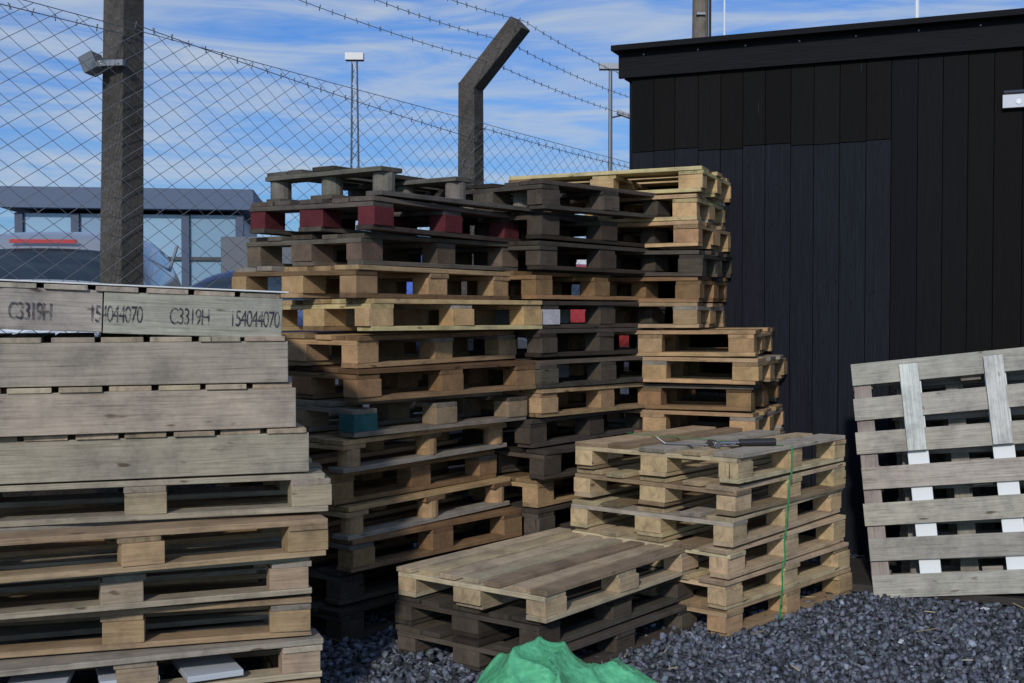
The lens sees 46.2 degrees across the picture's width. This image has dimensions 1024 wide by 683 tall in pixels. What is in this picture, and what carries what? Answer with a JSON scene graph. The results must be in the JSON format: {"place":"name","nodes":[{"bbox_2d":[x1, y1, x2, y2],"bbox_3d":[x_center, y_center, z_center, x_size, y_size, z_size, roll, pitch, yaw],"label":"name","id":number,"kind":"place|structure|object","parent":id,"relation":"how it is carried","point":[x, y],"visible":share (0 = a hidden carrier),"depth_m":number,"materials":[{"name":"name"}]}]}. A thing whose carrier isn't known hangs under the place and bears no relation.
{"place":"outdoors","nodes":[
{"label":"outdoors","id":0,"kind":"place"},
{"bbox_2d":[3,362,628,496],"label":"parking lot","id":1,"kind":"structure","parent":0,"point":[91,490],"depth_m":6.16,"materials":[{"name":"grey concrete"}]},
{"bbox_2d":[0,232,181,336],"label":"silver car","id":2,"kind":"object","parent":1,"relation":"on","point":[25,253],"visible":0.2,"depth_m":9.35,"materials":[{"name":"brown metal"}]},
{"bbox_2d":[9,239,178,271],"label":"lights","id":3,"kind":"object","parent":2,"relation":"attached to","point":[69,241],"visible":0.03,"depth_m":9.38},
{"bbox_2d":[0,186,585,293],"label":"background buildings","id":4,"kind":"structure","parent":1,"relation":"on","point":[23,210],"depth_m":24.16,"materials":[{"name":"grey metal"}]},
{"bbox_2d":[189,270,418,352],"bbox_3d":[-3.214,-0.412,16.995,4.295,1.248,1.736,0,1,-6],"label":"blue car","id":5,"kind":"object","parent":1,"relation":"on","point":[225,279],"visible":0.02,"depth_m":16.22,"materials":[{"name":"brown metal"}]},
{"bbox_2d":[518,338,526,347],"bbox_3d":[1.048,-0.305,17.003,4.181,1.426,1.744,-1,2,-20],"label":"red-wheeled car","id":6,"kind":"object","parent":1,"relation":"on","point":[521,343],"visible":0.02,"depth_m":15.75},
{"bbox_2d":[570,264,628,346],"bbox_3d":[1.034,-0.440,16.994,4.295,1.304,1.736,-1,2,-20],"label":"red car","id":7,"kind":"object","parent":1,"relation":"on","point":[578,313],"visible":0.02,"depth_m":16.07,"materials":[{"name":"brown metal"}]},
{"bbox_2d":[0,549,1023,682],"bbox_3d":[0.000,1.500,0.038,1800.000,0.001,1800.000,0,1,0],"label":"stones","id":8,"kind":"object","parent":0,"point":[85,676],"depth_m":5.18,"materials":[{"name":"grey gravel"}]},
{"bbox_2d":[0,279,331,682],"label":"pallet stack","id":9,"kind":"object","parent":8,"relation":"on","point":[143,575],"visible":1,"depth_m":4.29,"materials":[{"name":"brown wood"}]},
{"bbox_2d":[8,302,51,319],"bbox_3d":[-1.648,-0.105,4.101,0.137,0.060,0.001,2,1,-20],"label":"stenciled lettering","id":10,"kind":"object","parent":9,"relation":"attached to","point":[27,309],"visible":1,"depth_m":4.10,"materials":[{"name":"black paint"}]},
{"bbox_2d":[91,305,142,322],"bbox_3d":[-1.381,-0.096,4.199,0.172,0.060,0.001,2,1,-20],"label":"stenciled number","id":11,"kind":"object","parent":9,"relation":"attached to","point":[120,315],"visible":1,"depth_m":4.20,"materials":[{"name":"black paint"}]},
{"bbox_2d":[170,308,208,324],"bbox_3d":[-1.151,-0.089,4.283,0.137,0.060,0.001,2,1,-20],"label":"stenciled lettering","id":12,"kind":"object","parent":9,"relation":"attached to","point":[181,316],"visible":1,"depth_m":4.28,"materials":[{"name":"black paint"}]},
{"bbox_2d":[232,310,279,327],"bbox_3d":[-0.931,-0.082,4.364,0.172,0.060,0.001,2,1,-20],"label":"stenciled number","id":13,"kind":"object","parent":9,"relation":"attached to","point":[245,319],"visible":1,"depth_m":4.36,"materials":[{"name":"black paint"}]},
{"bbox_2d":[97,0,529,492],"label":"fence posts","id":14,"kind":"object","parent":8,"relation":"on","point":[478,77],"visible":0.21,"depth_m":5.49,"materials":[{"name":"grey concrete"}]},
{"bbox_2d":[78,50,124,76],"bbox_3d":[-1.842,-1.253,5.412,0.199,0.100,0.100,0,1,9],"label":"floodlight","id":15,"kind":"object","parent":14,"relation":"attached to","point":[96,65],"visible":0.96,"depth_m":5.38,"materials":[{"name":"grey metal"}]},
{"bbox_2d":[0,0,629,677],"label":"chain link fence","id":16,"kind":"object","parent":14,"relation":"attached to","point":[238,140],"visible":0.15,"depth_m":5.83,"materials":[{"name":"grey metal"}]},
{"bbox_2d":[216,165,541,644],"bbox_3d":[-0.611,0.249,6.128,1.022,2.193,1.456,1,2,38],"label":"pallet stack","id":17,"kind":"object","parent":8,"relation":"on","point":[394,497],"visible":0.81,"depth_m":5.83,"materials":[{"name":"brown wood"}]},
{"bbox_2d":[395,527,697,671],"bbox_3d":[0.180,1.165,5.471,0.850,0.402,1.240,1,2,39],"label":"pallet stack","id":18,"kind":"object","parent":8,"relation":"on","point":[472,607],"visible":0.86,"depth_m":5.20,"materials":[{"name":"brown wood"}]},
{"bbox_2d":[430,179,669,550],"bbox_3d":[0.239,0.232,6.942,0.986,2.189,1.321,1,2,39],"label":"pallet stack","id":19,"kind":"object","parent":8,"relation":"on","point":[536,464],"visible":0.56,"depth_m":6.58,"materials":[{"name":"brown wood"}]},
{"bbox_2d":[476,636,658,682],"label":"green tarp","id":20,"kind":"object","parent":8,"relation":"on","point":[539,659],"visible":1,"depth_m":4.21,"materials":[{"name":"green plastic"}]},
{"bbox_2d":[158,542,1023,682],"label":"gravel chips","id":21,"kind":"object","parent":8,"relation":"on","point":[893,671],"visible":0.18,"depth_m":5.25,"materials":[{"name":"gravel"}]},
{"bbox_2d":[849,558,1023,606],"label":"dark board","id":22,"kind":"object","parent":21,"relation":"on","point":[860,571],"depth_m":6.32,"materials":[{"name":"brown wood"}]},
{"bbox_2d":[851,347,1023,597],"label":"leaning pallets","id":23,"kind":"object","parent":22,"relation":"on","point":[954,440],"visible":1,"depth_m":6.27,"materials":[{"name":"grey wood"}]},
{"bbox_2d":[345,0,918,224],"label":"masts and poles","id":24,"kind":"object","parent":8,"relation":"on","point":[699,18],"visible":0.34,"depth_m":37.77,"materials":[{"name":"grey metal"}]},
{"bbox_2d":[508,166,786,550],"bbox_3d":[0.826,0.150,7.381,1.602,2.331,0.920,1,2,22],"label":"pallet stack","id":25,"kind":"object","parent":8,"relation":"on","point":[672,363],"visible":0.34,"depth_m":7.01,"materials":[{"name":"brown wood"}]},
{"bbox_2d":[570,425,851,636],"bbox_3d":[1.046,0.916,6.193,0.972,0.855,1.286,1,2,40],"label":"pallet stack","id":26,"kind":"object","parent":8,"relation":"on","point":[720,510],"visible":0.88,"depth_m":5.86,"materials":[{"name":"brown wood"}]},
{"bbox_2d":[632,433,792,618],"bbox_3d":[0.980,0.915,6.065,0.966,0.847,0.031,1,2,41],"label":"green strap","id":27,"kind":"object","parent":26,"relation":"attached to","point":[786,519],"visible":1,"depth_m":5.77,"materials":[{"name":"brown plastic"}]},
{"bbox_2d":[656,436,775,448],"bbox_3d":[0.975,0.488,5.736,0.575,0.050,0.179,0,1,8],"label":"hammer and pry bar","id":28,"kind":"object","parent":26,"relation":"on","point":[712,443],"visible":0.98,"depth_m":5.74,"materials":[{"name":"black metal"}]},
{"bbox_2d":[502,555,1023,670],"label":"gravel","id":29,"kind":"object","parent":8,"relation":"on","point":[899,641],"visible":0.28,"depth_m":5.49,"materials":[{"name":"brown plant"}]},
{"bbox_2d":[611,8,1023,560],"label":"shed","id":30,"kind":"structure","parent":8,"relation":"on","point":[873,172],"depth_m":7.23,"materials":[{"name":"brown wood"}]},
{"bbox_2d":[1003,89,1023,108],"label":"solar wall light","id":31,"kind":"object","parent":30,"relation":"attached to","point":[1013,98],"visible":1,"depth_m":6.83,"materials":[{"name":"white plastic"}]},
{"bbox_2d":[0,0,1023,237],"label":"sky","id":32,"kind":"structure","parent":0,"point":[290,35],"materials":[{"name":"blue"}]}
]}

